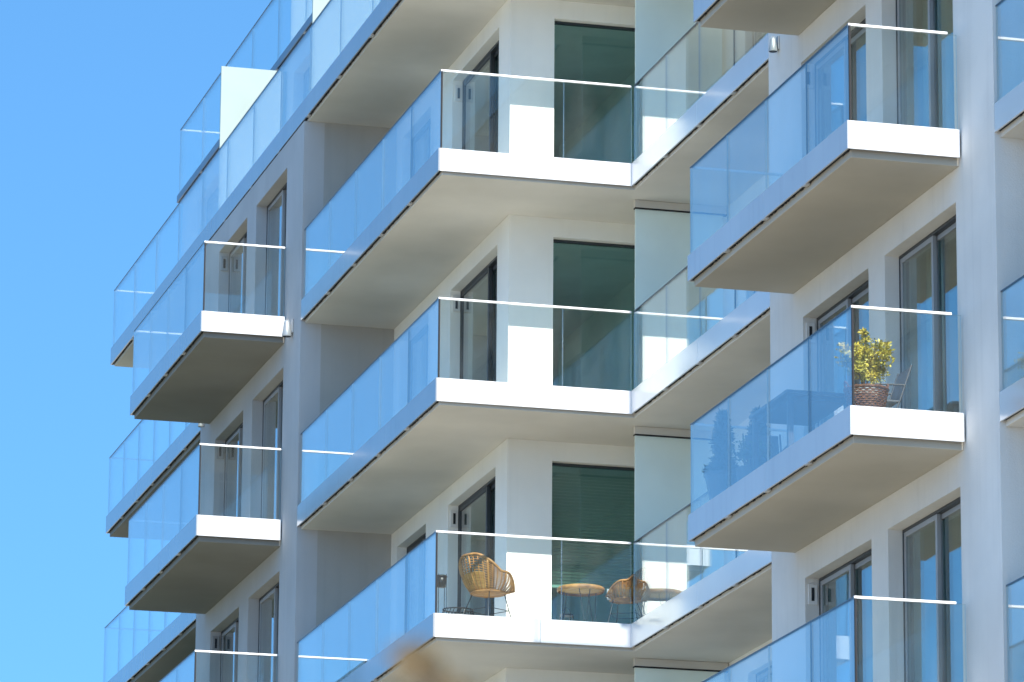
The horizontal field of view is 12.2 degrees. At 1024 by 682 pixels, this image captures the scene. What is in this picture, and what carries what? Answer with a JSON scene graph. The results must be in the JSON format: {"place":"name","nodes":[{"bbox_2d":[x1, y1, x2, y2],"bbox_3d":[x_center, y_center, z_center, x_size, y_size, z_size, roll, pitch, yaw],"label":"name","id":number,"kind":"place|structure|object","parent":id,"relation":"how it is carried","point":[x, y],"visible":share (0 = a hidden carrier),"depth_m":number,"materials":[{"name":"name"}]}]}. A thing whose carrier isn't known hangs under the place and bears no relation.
{"place":"outdoors","nodes":[
{"label":"outdoors","id":0,"kind":"place"},
{"bbox_2d":[0,0,270,681],"label":"sky","id":1,"kind":"structure","parent":0,"point":[97,96],"materials":[{"name":"blue"}]},
{"bbox_2d":[383,640,462,681],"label":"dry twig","id":2,"kind":"object","parent":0,"point":[418,660],"visible":1,"depth_m":4.20,"materials":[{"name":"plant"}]},
{"bbox_2d":[442,607,473,614],"bbox_3d":[-0.680,3.511,60.385,0.466,0.260,0.376,4,-14,-14],"label":"wire basket","id":3,"kind":"object","parent":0,"point":[452,612],"visible":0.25,"depth_m":60.29,"materials":[{"name":"black metal"}]},
{"bbox_2d":[103,0,1023,681],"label":"apartment building","id":4,"kind":"structure","parent":0,"point":[413,298],"depth_m":61.95,"materials":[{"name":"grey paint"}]},
{"bbox_2d":[220,617,238,681],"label":"window","id":5,"kind":"structure","parent":4,"relation":"in","point":[229,636],"depth_m":72.49,"materials":[{"name":"grey glass"}]},
{"bbox_2d":[224,423,242,516],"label":"window","id":6,"kind":"structure","parent":4,"relation":"in","point":[233,456],"depth_m":73.18,"materials":[{"name":"grey glass"}]},
{"bbox_2d":[228,232,246,313],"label":"window","id":7,"kind":"structure","parent":4,"relation":"in","point":[237,256],"depth_m":73.93,"materials":[{"name":"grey glass"}]},
{"bbox_2d":[257,582,278,681],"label":"window","id":8,"kind":"structure","parent":4,"relation":"in","point":[269,602],"depth_m":69.81,"materials":[{"name":"grey glass"}]},
{"bbox_2d":[261,380,282,519],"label":"window","id":9,"kind":"structure","parent":4,"relation":"in","point":[273,403],"depth_m":70.46,"materials":[{"name":"grey glass"}]},
{"bbox_2d":[265,183,286,315],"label":"window","id":10,"kind":"structure","parent":4,"relation":"in","point":[276,210],"depth_m":71.21,"materials":[{"name":"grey glass"}]},
{"bbox_2d":[406,533,425,632],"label":"window","id":11,"kind":"structure","parent":4,"relation":"in","point":[415,579],"depth_m":66.93,"materials":[{"name":"blue glass"}]},
{"bbox_2d":[409,324,427,401],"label":"window","id":12,"kind":"structure","parent":4,"relation":"in","point":[418,345],"depth_m":67.70,"materials":[{"name":"blue glass"}]},
{"bbox_2d":[412,118,430,176],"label":"window","id":13,"kind":"structure","parent":4,"relation":"in","point":[421,141],"depth_m":68.46,"materials":[{"name":"blue glass"}]},
{"bbox_2d":[437,574,446,612],"bbox_3d":[-0.881,3.188,59.727,0.153,0.560,0.153,4,-14,-14],"label":"plant stand","id":14,"kind":"object","parent":4,"relation":"on","point":[441,581],"visible":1,"depth_m":59.72,"materials":[{"name":"black metal"}]},
{"bbox_2d":[457,477,494,615],"bbox_3d":[-0.359,3.115,63.328,0.110,2.414,2.506,4,-14,-14],"label":"window","id":15,"kind":"structure","parent":4,"relation":"in","point":[476,514],"depth_m":63.70,"materials":[{"name":"grey glass"}]},
{"bbox_2d":[460,256,496,381],"bbox_3d":[-0.337,0.204,64.055,0.110,2.414,2.506,4,-14,-14],"label":"window","id":16,"kind":"structure","parent":4,"relation":"in","point":[478,321],"depth_m":64.38,"materials":[{"name":"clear glass"}]},
{"bbox_2d":[462,40,498,152],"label":"window","id":17,"kind":"structure","parent":4,"relation":"in","point":[480,94],"depth_m":65.10,"materials":[{"name":"grey glass"}]},
{"bbox_2d":[459,552,514,616],"bbox_3d":[-0.347,3.146,60.217,0.725,0.889,0.618,-12,-19,42],"label":"rattan chair","id":18,"kind":"object","parent":4,"relation":"on","point":[476,585],"visible":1,"depth_m":60.09,"materials":[{"name":"beige wicker"}]},
{"bbox_2d":[557,583,610,621],"bbox_3d":[0.873,3.392,60.475,0.620,0.562,0.617,4,-14,-14],"label":"rattan side table","id":19,"kind":"object","parent":4,"relation":"on","point":[580,590],"visible":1,"depth_m":60.55,"materials":[{"name":"beige wicker"}]},
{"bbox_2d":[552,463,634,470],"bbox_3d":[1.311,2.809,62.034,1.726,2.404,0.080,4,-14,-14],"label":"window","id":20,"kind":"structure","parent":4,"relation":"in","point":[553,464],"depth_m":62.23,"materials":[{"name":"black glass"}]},
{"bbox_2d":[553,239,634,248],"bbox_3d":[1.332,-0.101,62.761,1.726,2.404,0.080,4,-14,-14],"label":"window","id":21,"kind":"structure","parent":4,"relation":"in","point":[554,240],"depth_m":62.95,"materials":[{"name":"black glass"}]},
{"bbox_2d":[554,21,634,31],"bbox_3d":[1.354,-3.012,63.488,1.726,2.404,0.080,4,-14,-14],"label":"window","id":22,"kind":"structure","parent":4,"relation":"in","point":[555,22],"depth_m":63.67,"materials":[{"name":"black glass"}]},
{"bbox_2d":[605,566,651,622],"bbox_3d":[1.488,3.250,60.360,0.544,0.782,0.638,-3,-15,15],"label":"rattan chair","id":23,"kind":"object","parent":4,"relation":"on","point":[625,596],"visible":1,"depth_m":60.20,"materials":[{"name":"beige wicker"}]},
{"bbox_2d":[702,408,738,499],"bbox_3d":[2.331,1.302,53.332,0.473,1.166,0.469,4,-14,-14],"label":"potted conifer","id":24,"kind":"object","parent":4,"relation":"on","point":[715,471],"visible":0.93,"depth_m":53.26,"materials":[{"name":"green plant"}]},
{"bbox_2d":[726,436,774,481],"bbox_3d":[2.604,1.358,52.471,0.561,0.644,0.322,-2,-14,10],"label":"leafy plant","id":25,"kind":"object","parent":4,"relation":"on","point":[745,469],"visible":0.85,"depth_m":52.47,"materials":[{"name":"green plant"}]},
{"bbox_2d":[752,32,760,47],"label":"window","id":26,"kind":"structure","parent":4,"relation":"in","point":[756,36],"depth_m":61.91,"materials":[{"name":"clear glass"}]},
{"bbox_2d":[744,405,770,463],"bbox_3d":[2.738,1.283,53.272,0.430,1.179,0.430,-9,-17,33],"label":"potted conifer","id":27,"kind":"object","parent":4,"relation":"on","point":[762,429],"visible":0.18,"depth_m":53.31,"materials":[{"name":"green plant"}]},
{"bbox_2d":[756,665,771,681],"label":"window","id":28,"kind":"structure","parent":4,"relation":"in","point":[760,676],"depth_m":59.70,"materials":[{"name":"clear glass"}]},
{"bbox_2d":[742,433,786,465],"bbox_3d":[2.787,1.349,52.698,0.435,0.781,0.516,2,-14,-7],"label":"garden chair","id":29,"kind":"object","parent":4,"relation":"on","point":[775,445],"visible":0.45,"depth_m":52.95,"materials":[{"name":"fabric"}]},
{"bbox_2d":[749,389,846,470],"bbox_3d":[3.111,1.067,51.562,0.760,0.775,1.320,4,-14,-14],"label":"dining table","id":30,"kind":"object","parent":4,"relation":"on","point":[788,408],"visible":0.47,"depth_m":51.44,"materials":[{"name":"stone"}]},
{"bbox_2d":[815,18,865,146],"bbox_3d":[3.796,-2.323,53.524,0.110,2.274,2.246,4,-14,-14],"label":"window","id":31,"kind":"structure","parent":4,"relation":"in","point":[857,33],"depth_m":54.27,"materials":[{"name":"grey metal"}]},
{"bbox_2d":[817,280,868,426],"bbox_3d":[3.775,0.587,52.797,0.110,2.274,2.246,4,-14,-14],"label":"window","id":32,"kind":"structure","parent":4,"relation":"in","point":[862,291],"depth_m":53.70,"materials":[{"name":"grey metal"}]},
{"bbox_2d":[819,548,871,681],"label":"window","id":33,"kind":"structure","parent":4,"relation":"in","point":[862,560],"depth_m":52.65,"materials":[{"name":"grey metal"}]},
{"bbox_2d":[843,381,888,407],"bbox_3d":[3.614,0.602,48.851,0.482,0.368,0.476,4,-14,-14],"label":"wicker basket","id":34,"kind":"object","parent":4,"relation":"on","point":[881,396],"visible":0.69,"depth_m":48.68,"materials":[{"name":"brown wicker"}]},
{"bbox_2d":[835,327,895,405],"bbox_3d":[3.607,0.292,48.913,0.590,0.902,0.541,4,-14,-14],"label":"potted shrub","id":35,"kind":"object","parent":34,"relation":"in","point":[868,366],"visible":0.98,"depth_m":48.85,"materials":[{"name":"leaf"},{"name":"wicker"},{"name":"bark"}]},
{"bbox_2d":[869,365,912,407],"bbox_3d":[3.863,0.657,49.898,0.516,0.781,0.435,4,-14,-14],"label":"garden chair","id":36,"kind":"object","parent":4,"relation":"on","point":[898,389],"visible":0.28,"depth_m":49.88,"materials":[{"name":"metal"}]},
{"bbox_2d":[896,0,938,127],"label":"window","id":37,"kind":"structure","parent":4,"relation":"in","point":[901,72],"depth_m":51.80,"materials":[{"name":"grey metal"}]},
{"bbox_2d":[899,215,955,411],"bbox_3d":[4.488,-0.055,50.204,0.110,2.274,2.216,4,-14,-14],"label":"window","id":38,"kind":"structure","parent":4,"relation":"in","point":[934,239],"depth_m":50.49,"materials":[{"name":"grey metal"}]},
{"bbox_2d":[902,496,960,681],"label":"window","id":39,"kind":"structure","parent":4,"relation":"in","point":[938,517],"depth_m":49.80,"materials":[{"name":"grey metal"}]},
{"bbox_2d":[560,607,572,620],"bbox_3d":[0.692,3.556,60.751,0.142,0.364,0.142,4,-14,-14],"label":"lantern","id":40,"kind":"object","parent":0,"point":[570,615],"visible":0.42,"depth_m":60.72,"materials":[{"name":"black metal"}]}
]}

